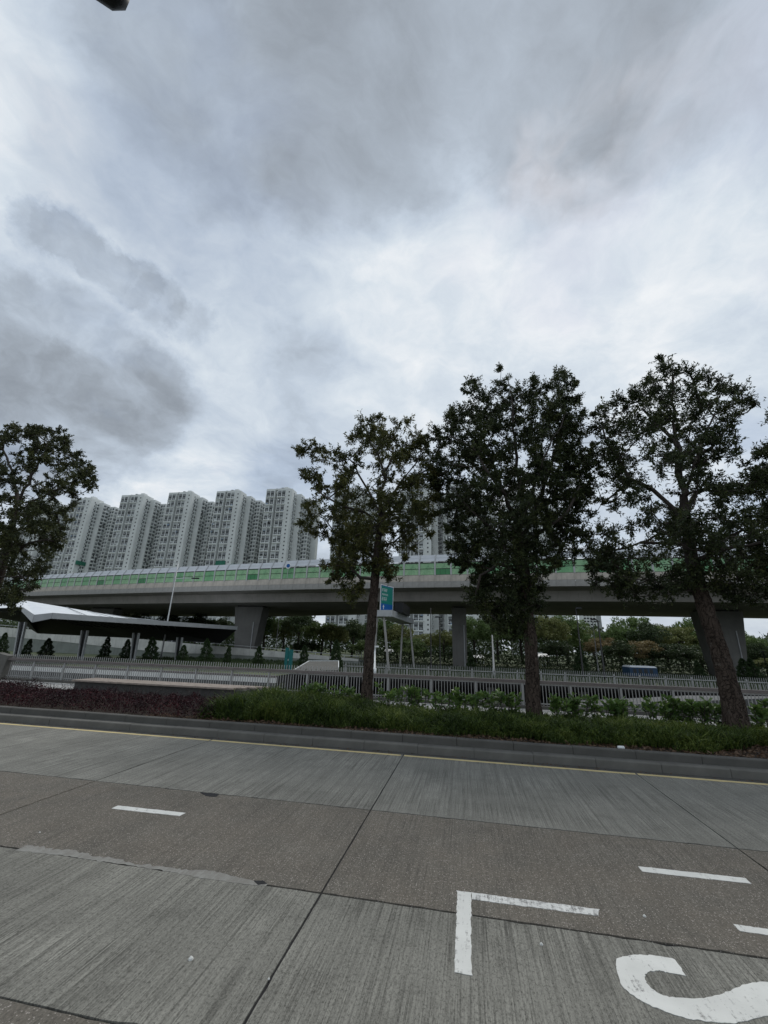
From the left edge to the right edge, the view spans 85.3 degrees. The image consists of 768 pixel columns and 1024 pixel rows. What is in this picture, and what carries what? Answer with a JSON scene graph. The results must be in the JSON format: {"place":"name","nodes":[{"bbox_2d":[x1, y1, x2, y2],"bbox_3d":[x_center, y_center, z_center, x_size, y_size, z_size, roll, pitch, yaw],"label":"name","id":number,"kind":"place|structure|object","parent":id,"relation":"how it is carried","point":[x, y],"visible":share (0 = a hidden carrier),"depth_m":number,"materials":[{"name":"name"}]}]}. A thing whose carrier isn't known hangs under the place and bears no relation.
{"place":"outdoors","nodes":[
{"label":"outdoors","id":0,"kind":"place"},
{"bbox_2d":[0,498,66,625],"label":"apartment tower","id":1,"kind":"structure","parent":0,"point":[33,553],"depth_m":339.48,"materials":[{"name":"white concrete"}]},
{"bbox_2d":[50,496,118,574],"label":"apartment tower","id":2,"kind":"structure","parent":0,"point":[87,546],"depth_m":336.06,"materials":[{"name":"white concrete"}]},
{"bbox_2d":[104,493,166,616],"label":"apartment tower","id":3,"kind":"structure","parent":0,"point":[135,539],"depth_m":327.05,"materials":[{"name":"white concrete"}]},
{"bbox_2d":[145,491,214,641],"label":"apartment tower","id":4,"kind":"structure","parent":0,"point":[185,531],"depth_m":319.47,"materials":[{"name":"white concrete"}]},
{"bbox_2d":[0,625,363,663],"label":"slip road","id":5,"kind":"structure","parent":0,"point":[66,644],"depth_m":62.13,"materials":[{"name":"grey asphalt"}]},
{"bbox_2d":[196,489,264,644],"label":"apartment tower","id":6,"kind":"structure","parent":0,"point":[236,528],"depth_m":312.23,"materials":[{"name":"white concrete"}]},
{"bbox_2d":[258,487,320,646],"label":"apartment tower","id":7,"kind":"structure","parent":0,"point":[282,540],"depth_m":304.09,"materials":[{"name":"white concrete"}]},
{"bbox_2d":[323,488,385,648],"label":"apartment tower","id":8,"kind":"structure","parent":0,"point":[340,620],"depth_m":277.81,"materials":[{"name":"white concrete"}]},
{"bbox_2d":[0,721,767,1023],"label":"road","id":9,"kind":"structure","parent":0,"point":[325,885],"depth_m":3.81,"materials":[{"name":"grey concrete"}]},
{"bbox_2d":[96,0,129,10],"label":"street lamp","id":10,"kind":"object","parent":9,"relation":"on","point":[117,5],"visible":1,"depth_m":4.91,"materials":[{"name":"metal"}]},
{"bbox_2d":[0,0,767,651],"label":"sky","id":11,"kind":"structure","parent":0,"point":[232,232],"materials":[{"name":"grey"}]},
{"bbox_2d":[2,644,767,691],"bbox_3d":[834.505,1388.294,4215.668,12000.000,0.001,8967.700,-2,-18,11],"label":"park ground","id":12,"kind":"structure","parent":0,"point":[63,655],"depth_m":59.57,"materials":[{"name":"green plant"}]},
{"bbox_2d":[0,632,9,653],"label":"conical shrub","id":13,"kind":"object","parent":12,"relation":"on","point":[5,641],"visible":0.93,"depth_m":51.09,"materials":[{"name":"green plant"}]},
{"bbox_2d":[36,638,54,656],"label":"conical shrub","id":14,"kind":"object","parent":12,"relation":"on","point":[47,650],"visible":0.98,"depth_m":49.48,"materials":[{"name":"green plant"}]},
{"bbox_2d":[95,636,111,658],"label":"conical shrub","id":15,"kind":"object","parent":12,"relation":"on","point":[106,646],"visible":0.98,"depth_m":48.14,"materials":[{"name":"green plant"}]},
{"bbox_2d":[0,601,237,661],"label":"walkway canopy","id":16,"kind":"object","parent":12,"relation":"on","point":[39,618],"visible":0.91,"depth_m":49.09,"materials":[{"name":"metal"}]},
{"bbox_2d":[116,639,130,658],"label":"conical shrub","id":17,"kind":"object","parent":12,"relation":"on","point":[127,651],"visible":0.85,"depth_m":47.58,"materials":[{"name":"green plant"}]},
{"bbox_2d":[142,637,159,660],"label":"conical shrub","id":18,"kind":"object","parent":12,"relation":"on","point":[154,649],"visible":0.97,"depth_m":46.99,"materials":[{"name":"green plant"}]},
{"bbox_2d":[182,613,215,643],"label":"park tree","id":19,"kind":"object","parent":12,"relation":"on","point":[199,619],"visible":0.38,"depth_m":91.08,"materials":[{"name":"green plant"}]},
{"bbox_2d":[196,638,215,662],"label":"conical shrub","id":20,"kind":"object","parent":12,"relation":"on","point":[208,647],"visible":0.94,"depth_m":45.69,"materials":[{"name":"green plant"}]},
{"bbox_2d":[251,646,265,665],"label":"conical shrub","id":21,"kind":"object","parent":12,"relation":"on","point":[258,656],"visible":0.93,"depth_m":44.52,"materials":[{"name":"green plant"}]},
{"bbox_2d":[262,617,281,649],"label":"park tree","id":22,"kind":"object","parent":12,"relation":"on","point":[269,625],"visible":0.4,"depth_m":93.48,"materials":[{"name":"green plant"}]},
{"bbox_2d":[271,622,298,651],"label":"park tree","id":23,"kind":"object","parent":12,"relation":"on","point":[283,633],"visible":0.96,"depth_m":81.40,"materials":[{"name":"green plant"}]},
{"bbox_2d":[284,648,293,669],"bbox_3d":[-8.723,13.479,38.094,0.720,2.023,0.180,-2,-18,11],"label":"information kiosk","id":24,"kind":"object","parent":12,"relation":"on","point":[289,655],"visible":0.82,"depth_m":38.05,"materials":[{"name":"teal paint"}]},
{"bbox_2d":[279,616,320,652],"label":"park tree","id":25,"kind":"object","parent":12,"relation":"on","point":[295,623],"visible":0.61,"depth_m":97.77,"materials":[{"name":"green plant"}]},
{"bbox_2d":[291,640,322,651],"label":"park tree","id":26,"kind":"object","parent":12,"relation":"on","point":[312,645],"visible":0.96,"depth_m":77.19,"materials":[{"name":"green plant"}]},
{"bbox_2d":[295,661,338,671],"bbox_3d":[-5.727,14.439,39.026,4.454,0.944,4.442,-2,-18,11],"label":"stair cover","id":27,"kind":"object","parent":12,"relation":"on","point":[326,664],"visible":0.7,"depth_m":39.14,"materials":[{"name":"concrete"}]},
{"bbox_2d":[299,622,336,654],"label":"park tree","id":28,"kind":"object","parent":12,"relation":"on","point":[307,632],"visible":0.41,"depth_m":86.29,"materials":[{"name":"green plant"}]},
{"bbox_2d":[314,623,349,655],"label":"park tree","id":29,"kind":"object","parent":12,"relation":"on","point":[339,633],"visible":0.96,"depth_m":78.81,"materials":[{"name":"green plant"}]},
{"bbox_2d":[329,639,343,667],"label":"conical shrub","id":30,"kind":"object","parent":12,"relation":"on","point":[336,649],"visible":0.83,"depth_m":43.09,"materials":[{"name":"green plant"}]},
{"bbox_2d":[337,619,365,656],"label":"park tree","id":31,"kind":"object","parent":12,"relation":"on","point":[354,629],"visible":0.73,"depth_m":89.64,"materials":[{"name":"green plant"}]},
{"bbox_2d":[347,640,379,658],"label":"park tree","id":32,"kind":"object","parent":12,"relation":"on","point":[359,645],"visible":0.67,"depth_m":80.72,"materials":[{"name":"green plant"}]},
{"bbox_2d":[0,617,767,667],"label":"distant wood","id":33,"kind":"object","parent":12,"relation":"on","point":[478,644],"visible":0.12,"depth_m":117.69,"materials":[{"name":"green plant"}]},
{"bbox_2d":[2,548,767,676],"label":"flyover","id":34,"kind":"object","parent":12,"relation":"on","point":[251,598],"visible":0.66,"depth_m":59.87,"materials":[{"name":"concrete"}]},
{"bbox_2d":[377,618,407,656],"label":"park tree","id":35,"kind":"object","parent":12,"relation":"on","point":[380,627],"visible":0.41,"depth_m":85.78,"materials":[{"name":"green plant"}]},
{"bbox_2d":[375,610,414,670],"bbox_3d":[1.460,14.320,45.873,2.150,5.820,13.098,-3,-18,13],"label":"sign gantry","id":36,"kind":"object","parent":12,"relation":"on","point":[393,616],"visible":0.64,"depth_m":43.00,"materials":[{"name":"grey metal"}]},
{"bbox_2d":[380,584,393,609],"bbox_3d":[0.274,8.784,42.363,0.096,2.580,2.410,-10,-21,31],"label":"direction sign","id":37,"kind":"object","parent":36,"relation":"on","point":[386,597],"visible":0.98,"depth_m":42.26,"materials":[{"name":"green metal"}]},
{"bbox_2d":[394,602,409,615],"bbox_3d":[2.041,10.696,45.618,0.900,1.000,5.500,-2,-18,11],"label":"equipment box","id":38,"kind":"object","parent":36,"relation":"on","point":[402,608],"visible":0.86,"depth_m":43.19,"materials":[{"name":"metal"}]},
{"bbox_2d":[381,624,413,658],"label":"park tree","id":39,"kind":"object","parent":12,"relation":"on","point":[395,635],"visible":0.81,"depth_m":84.12,"materials":[{"name":"green plant"}]},
{"bbox_2d":[391,637,425,651],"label":"park tree","id":40,"kind":"object","parent":12,"relation":"on","point":[418,646],"visible":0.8,"depth_m":80.33,"materials":[{"name":"green plant"}]},
{"bbox_2d":[57,656,767,689],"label":"rough grass","id":41,"kind":"structure","parent":12,"relation":"on","point":[271,662],"depth_m":42.82,"materials":[{"name":"green plant"}]},
{"bbox_2d":[428,629,451,660],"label":"park tree","id":42,"kind":"object","parent":12,"relation":"on","point":[447,640],"visible":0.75,"depth_m":84.98,"materials":[{"name":"green plant"}]},
{"bbox_2d":[451,616,498,661],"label":"park tree","id":43,"kind":"object","parent":12,"relation":"on","point":[482,631],"visible":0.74,"depth_m":80.92,"materials":[{"name":"green plant"}]},
{"bbox_2d":[535,615,571,663],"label":"park tree","id":44,"kind":"object","parent":12,"relation":"on","point":[552,631],"visible":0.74,"depth_m":78.25,"materials":[{"name":"green plant"}]},
{"bbox_2d":[343,662,767,689],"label":"railing","id":45,"kind":"object","parent":12,"relation":"on","point":[541,673],"visible":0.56,"depth_m":32.95,"materials":[{"name":"metal"}]},
{"bbox_2d":[538,639,574,665],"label":"park tree","id":46,"kind":"object","parent":12,"relation":"on","point":[555,648],"visible":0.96,"depth_m":73.09,"materials":[{"name":"green plant"}]},
{"bbox_2d":[543,615,589,660],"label":"park tree","id":47,"kind":"object","parent":12,"relation":"on","point":[571,623],"visible":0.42,"depth_m":84.49,"materials":[{"name":"green plant"}]},
{"bbox_2d":[376,649,767,677],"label":"hedge","id":48,"kind":"object","parent":12,"relation":"on","point":[567,662],"visible":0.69,"depth_m":56.16,"materials":[{"name":"green plant"}]},
{"bbox_2d":[563,633,597,648],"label":"park tree","id":49,"kind":"object","parent":12,"relation":"on","point":[574,642],"visible":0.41,"depth_m":87.97,"materials":[{"name":"green plant"}]},
{"bbox_2d":[570,646,592,674],"bbox_3d":[21.657,16.406,46.017,2.292,3.104,1.919,-2,-18,11],"label":"conical shrub","id":50,"kind":"object","parent":12,"relation":"on","point":[576,665],"visible":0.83,"depth_m":45.78,"materials":[{"name":"green plant"}]},
{"bbox_2d":[582,637,617,663],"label":"park tree","id":51,"kind":"object","parent":12,"relation":"on","point":[589,647],"visible":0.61,"depth_m":80.89,"materials":[{"name":"green plant"}]},
{"bbox_2d":[594,623,637,665],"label":"park tree","id":52,"kind":"object","parent":12,"relation":"on","point":[613,632],"visible":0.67,"depth_m":87.39,"materials":[{"name":"green plant"}]},
{"bbox_2d":[600,639,641,662],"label":"park tree","id":53,"kind":"object","parent":12,"relation":"on","point":[619,648],"visible":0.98,"depth_m":72.52,"materials":[{"name":"green plant"}]},
{"bbox_2d":[612,616,660,664],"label":"park tree","id":54,"kind":"object","parent":12,"relation":"on","point":[632,623],"visible":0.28,"depth_m":92.20,"materials":[{"name":"green plant"}]},
{"bbox_2d":[622,665,657,679],"bbox_3d":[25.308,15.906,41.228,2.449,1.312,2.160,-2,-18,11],"label":"minibus","id":55,"kind":"object","parent":12,"relation":"on","point":[637,669],"visible":0.69,"depth_m":40.37,"materials":[{"name":"blue paint"}]},
{"bbox_2d":[622,640,669,664],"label":"park tree","id":56,"kind":"object","parent":12,"relation":"on","point":[641,646],"visible":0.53,"depth_m":73.03,"materials":[{"name":"green plant"}]},
{"bbox_2d":[626,621,671,665],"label":"park tree","id":57,"kind":"object","parent":12,"relation":"on","point":[650,632],"visible":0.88,"depth_m":84.63,"materials":[{"name":"green plant"}]},
{"bbox_2d":[644,643,696,667],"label":"park tree","id":58,"kind":"object","parent":12,"relation":"on","point":[676,651],"visible":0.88,"depth_m":70.63,"materials":[{"name":"green plant"}]},
{"bbox_2d":[655,626,698,667],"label":"park tree","id":59,"kind":"object","parent":12,"relation":"on","point":[681,633],"visible":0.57,"depth_m":84.82,"materials":[{"name":"green plant"}]},
{"bbox_2d":[665,643,704,665],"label":"park tree","id":60,"kind":"object","parent":12,"relation":"on","point":[698,654],"visible":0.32,"depth_m":72.95,"materials":[{"name":"green plant"}]},
{"bbox_2d":[669,617,703,667],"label":"park tree","id":61,"kind":"object","parent":12,"relation":"on","point":[685,623],"visible":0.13,"depth_m":89.43,"materials":[{"name":"green plant"}]},
{"bbox_2d":[692,660,708,679],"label":"conical shrub","id":62,"kind":"object","parent":12,"relation":"on","point":[697,669],"visible":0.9,"depth_m":43.59,"materials":[{"name":"green plant"}]},
{"bbox_2d":[736,658,758,681],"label":"conical shrub","id":63,"kind":"object","parent":12,"relation":"on","point":[742,662],"visible":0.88,"depth_m":42.81,"materials":[{"name":"green plant"}]},
{"bbox_2d":[746,643,767,670],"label":"park tree","id":64,"kind":"object","parent":12,"relation":"on","point":[754,650],"visible":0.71,"depth_m":72.20,"materials":[{"name":"green plant"}]},
{"bbox_2d":[746,658,767,680],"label":"conical shrub","id":65,"kind":"object","parent":12,"relation":"on","point":[757,673],"visible":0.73,"depth_m":42.70,"materials":[{"name":"green plant"}]},
{"bbox_2d":[3,680,766,726],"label":"pavement","id":66,"kind":"structure","parent":0,"point":[69,686],"depth_m":14.94,"materials":[{"name":"grey concrete"}]},
{"bbox_2d":[0,652,14,679],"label":"end post","id":67,"kind":"object","parent":66,"relation":"on","point":[5,663],"visible":0.86,"depth_m":19.24,"materials":[{"name":"concrete"}]},
{"bbox_2d":[0,421,99,615],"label":"roadside tree","id":68,"kind":"object","parent":66,"relation":"on","point":[12,545],"visible":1,"depth_m":17.59,"materials":[{"name":"green plant"}]},
{"bbox_2d":[72,678,268,698],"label":"wall","id":69,"kind":"structure","parent":66,"relation":"on","point":[146,684],"depth_m":15.15,"materials":[{"name":"concrete"}]},
{"bbox_2d":[3,654,767,721],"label":"railing","id":70,"kind":"object","parent":66,"relation":"on","point":[655,687],"visible":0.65,"depth_m":16.32,"materials":[{"name":"metal"}]},
{"bbox_2d":[398,483,443,651],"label":"apartment tower","id":71,"kind":"structure","parent":0,"point":[425,546],"depth_m":277.44,"materials":[{"name":"white concrete"}]},
{"bbox_2d":[443,482,501,653],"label":"apartment tower","id":72,"kind":"structure","parent":0,"point":[447,622],"depth_m":274.68,"materials":[{"name":"white concrete"}]},
{"bbox_2d":[503,495,565,655],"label":"apartment tower","id":73,"kind":"structure","parent":0,"point":[540,535],"depth_m":265.66,"materials":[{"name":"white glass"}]},
{"bbox_2d":[579,616,602,655],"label":"apartment tower","id":74,"kind":"structure","parent":0,"point":[588,620],"depth_m":426.01,"materials":[{"name":"white concrete"}]},
{"bbox_2d":[578,695,767,716],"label":"ramp wall","id":75,"kind":"structure","parent":0,"point":[698,699],"depth_m":18.30,"materials":[{"name":"concrete"}]},
{"label":"sunken road","id":76,"kind":"structure","parent":0,"visible":0},
{"bbox_2d":[9,663,764,705],"bbox_3d":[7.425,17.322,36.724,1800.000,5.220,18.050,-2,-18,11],"label":"retaining wall","id":77,"kind":"structure","parent":76,"relation":"on","point":[426,685],"depth_m":34.25,"materials":[{"name":"concrete"}]},
{"label":"ground","id":78,"kind":"structure","parent":0,"visible":0},
{"bbox_2d":[0,705,767,780],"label":"kerb","id":79,"kind":"structure","parent":78,"relation":"on","point":[676,763],"depth_m":8.82,"materials":[{"name":"concrete"}]},
{"bbox_2d":[0,688,767,758],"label":"planting bed","id":80,"kind":"object","parent":78,"relation":"on","point":[189,709],"depth_m":10.61,"materials":[{"name":"soil"}]},
{"bbox_2d":[0,675,240,718],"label":"red shrubs","id":81,"kind":"object","parent":80,"relation":"on","point":[58,693],"visible":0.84,"depth_m":11.57,"materials":[{"name":"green plant"}]},
{"bbox_2d":[291,410,444,701],"bbox_3d":[-0.551,1.135,14.084,4.302,10.416,4.876,15,-22,-35],"label":"roadside tree","id":82,"kind":"object","parent":80,"relation":"on","point":[360,532],"visible":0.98,"depth_m":13.96,"materials":[{"name":"green plant"}]},
{"bbox_2d":[375,682,395,706],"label":"broadleaf shrub","id":83,"kind":"object","parent":80,"relation":"on","point":[389,695],"visible":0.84,"depth_m":12.45,"materials":[{"name":"green plant"}]},
{"bbox_2d":[391,685,407,704],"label":"broadleaf shrub","id":84,"kind":"object","parent":80,"relation":"on","point":[398,692],"visible":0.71,"depth_m":12.68,"materials":[{"name":"green plant"}]},
{"bbox_2d":[403,685,420,706],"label":"broadleaf shrub","id":85,"kind":"object","parent":80,"relation":"on","point":[412,690],"visible":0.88,"depth_m":12.37,"materials":[{"name":"green plant"}]},
{"bbox_2d":[424,689,446,709],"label":"broadleaf shrub","id":86,"kind":"object","parent":80,"relation":"on","point":[435,699],"visible":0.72,"depth_m":12.25,"materials":[{"name":"green plant"}]},
{"bbox_2d":[435,692,462,711],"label":"broadleaf shrub","id":87,"kind":"object","parent":80,"relation":"on","point":[453,699],"visible":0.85,"depth_m":11.93,"materials":[{"name":"green plant"}]},
{"bbox_2d":[146,712,767,758],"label":"grass strip","id":88,"kind":"object","parent":80,"relation":"on","point":[754,747],"visible":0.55,"depth_m":8.86,"materials":[{"name":"green plant"}]},
{"bbox_2d":[450,686,472,709],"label":"broadleaf shrub","id":89,"kind":"object","parent":80,"relation":"on","point":[467,698],"visible":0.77,"depth_m":11.95,"materials":[{"name":"green plant"}]},
{"bbox_2d":[468,690,485,711],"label":"broadleaf shrub","id":90,"kind":"object","parent":80,"relation":"on","point":[475,699],"visible":0.79,"depth_m":11.97,"materials":[{"name":"green plant"}]},
{"bbox_2d":[196,681,767,753],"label":"fern groundcover","id":91,"kind":"object","parent":80,"relation":"on","point":[276,704],"visible":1,"depth_m":9.86,"materials":[{"name":"green plant"}]},
{"bbox_2d":[476,691,500,710],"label":"broadleaf shrub","id":92,"kind":"object","parent":80,"relation":"on","point":[490,699],"visible":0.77,"depth_m":11.98,"materials":[{"name":"green plant"}]},
{"bbox_2d":[493,687,515,710],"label":"broadleaf shrub","id":93,"kind":"object","parent":80,"relation":"on","point":[499,694],"visible":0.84,"depth_m":11.69,"materials":[{"name":"green plant"}]},
{"bbox_2d":[418,362,603,715],"bbox_3d":[4.277,0.258,13.495,5.255,12.024,4.862,15,-22,-36],"label":"roadside tree","id":94,"kind":"object","parent":80,"relation":"on","point":[518,553],"visible":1,"depth_m":12.87,"materials":[{"name":"green plant"}]},
{"bbox_2d":[547,693,571,715],"bbox_3d":[4.835,5.381,11.459,0.671,0.791,0.571,-2,-18,11],"label":"broadleaf shrub","id":95,"kind":"object","parent":80,"relation":"on","point":[556,704],"visible":0.85,"depth_m":11.41,"materials":[{"name":"green plant"}]},
{"bbox_2d":[563,692,596,718],"bbox_3d":[5.439,5.417,11.552,0.932,0.815,0.552,-2,-18,11],"label":"broadleaf shrub","id":96,"kind":"object","parent":80,"relation":"on","point":[594,697],"visible":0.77,"depth_m":11.52,"materials":[{"name":"green plant"}]},
{"bbox_2d":[581,695,604,717],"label":"broadleaf shrub","id":97,"kind":"object","parent":80,"relation":"on","point":[596,708],"visible":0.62,"depth_m":11.49,"materials":[{"name":"green plant"}]},
{"bbox_2d":[588,696,622,718],"bbox_3d":[6.031,5.405,11.328,0.848,0.737,0.515,-2,-18,11],"label":"broadleaf shrub","id":98,"kind":"object","parent":80,"relation":"on","point":[606,706],"visible":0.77,"depth_m":11.31,"materials":[{"name":"green plant"}]},
{"bbox_2d":[638,695,671,721],"bbox_3d":[7.212,5.285,11.037,0.733,0.856,0.620,-2,-18,11],"label":"broadleaf shrub","id":99,"kind":"object","parent":80,"relation":"on","point":[647,706],"visible":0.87,"depth_m":10.97,"materials":[{"name":"green plant"}]},
{"bbox_2d":[657,694,683,719],"bbox_3d":[7.741,5.376,11.298,0.673,0.872,0.498,5,-18,-11],"label":"broadleaf shrub","id":100,"kind":"object","parent":80,"relation":"on","point":[670,701],"visible":0.73,"depth_m":11.23,"materials":[{"name":"green plant"}]},
{"bbox_2d":[573,353,767,728],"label":"roadside tree","id":101,"kind":"object","parent":80,"relation":"on","point":[684,530],"visible":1,"depth_m":11.79,"materials":[{"name":"green plant"}]},
{"bbox_2d":[674,699,696,721],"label":"broadleaf shrub","id":102,"kind":"object","parent":80,"relation":"on","point":[685,714],"visible":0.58,"depth_m":11.17,"materials":[{"name":"green plant"}]},
{"bbox_2d":[686,700,711,725],"bbox_3d":[8.339,5.348,10.976,0.578,0.761,0.625,-10,-21,32],"label":"broadleaf shrub","id":103,"kind":"object","parent":80,"relation":"on","point":[697,704],"visible":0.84,"depth_m":10.95,"materials":[{"name":"green plant"}]},
{"bbox_2d":[686,699,720,726],"bbox_3d":[8.410,5.335,10.973,0.585,0.790,0.622,9,-19,-22],"label":"broadleaf shrub","id":104,"kind":"object","parent":80,"relation":"on","point":[716,718],"visible":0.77,"depth_m":10.88,"materials":[{"name":"green plant"}]},
{"bbox_2d":[748,706,767,726],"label":"broadleaf shrub","id":105,"kind":"object","parent":80,"relation":"on","point":[759,712],"visible":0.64,"depth_m":10.55,"materials":[{"name":"green plant"}]},
{"bbox_2d":[748,698,767,727],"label":"broadleaf shrub","id":106,"kind":"object","parent":80,"relation":"on","point":[762,703],"visible":0.48,"depth_m":10.86,"materials":[{"name":"green plant"}]},
{"bbox_2d":[749,397,767,568],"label":"roadside tree","id":107,"kind":"object","parent":80,"relation":"on","point":[759,449],"visible":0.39,"depth_m":12.77,"materials":[{"name":"green plant"}]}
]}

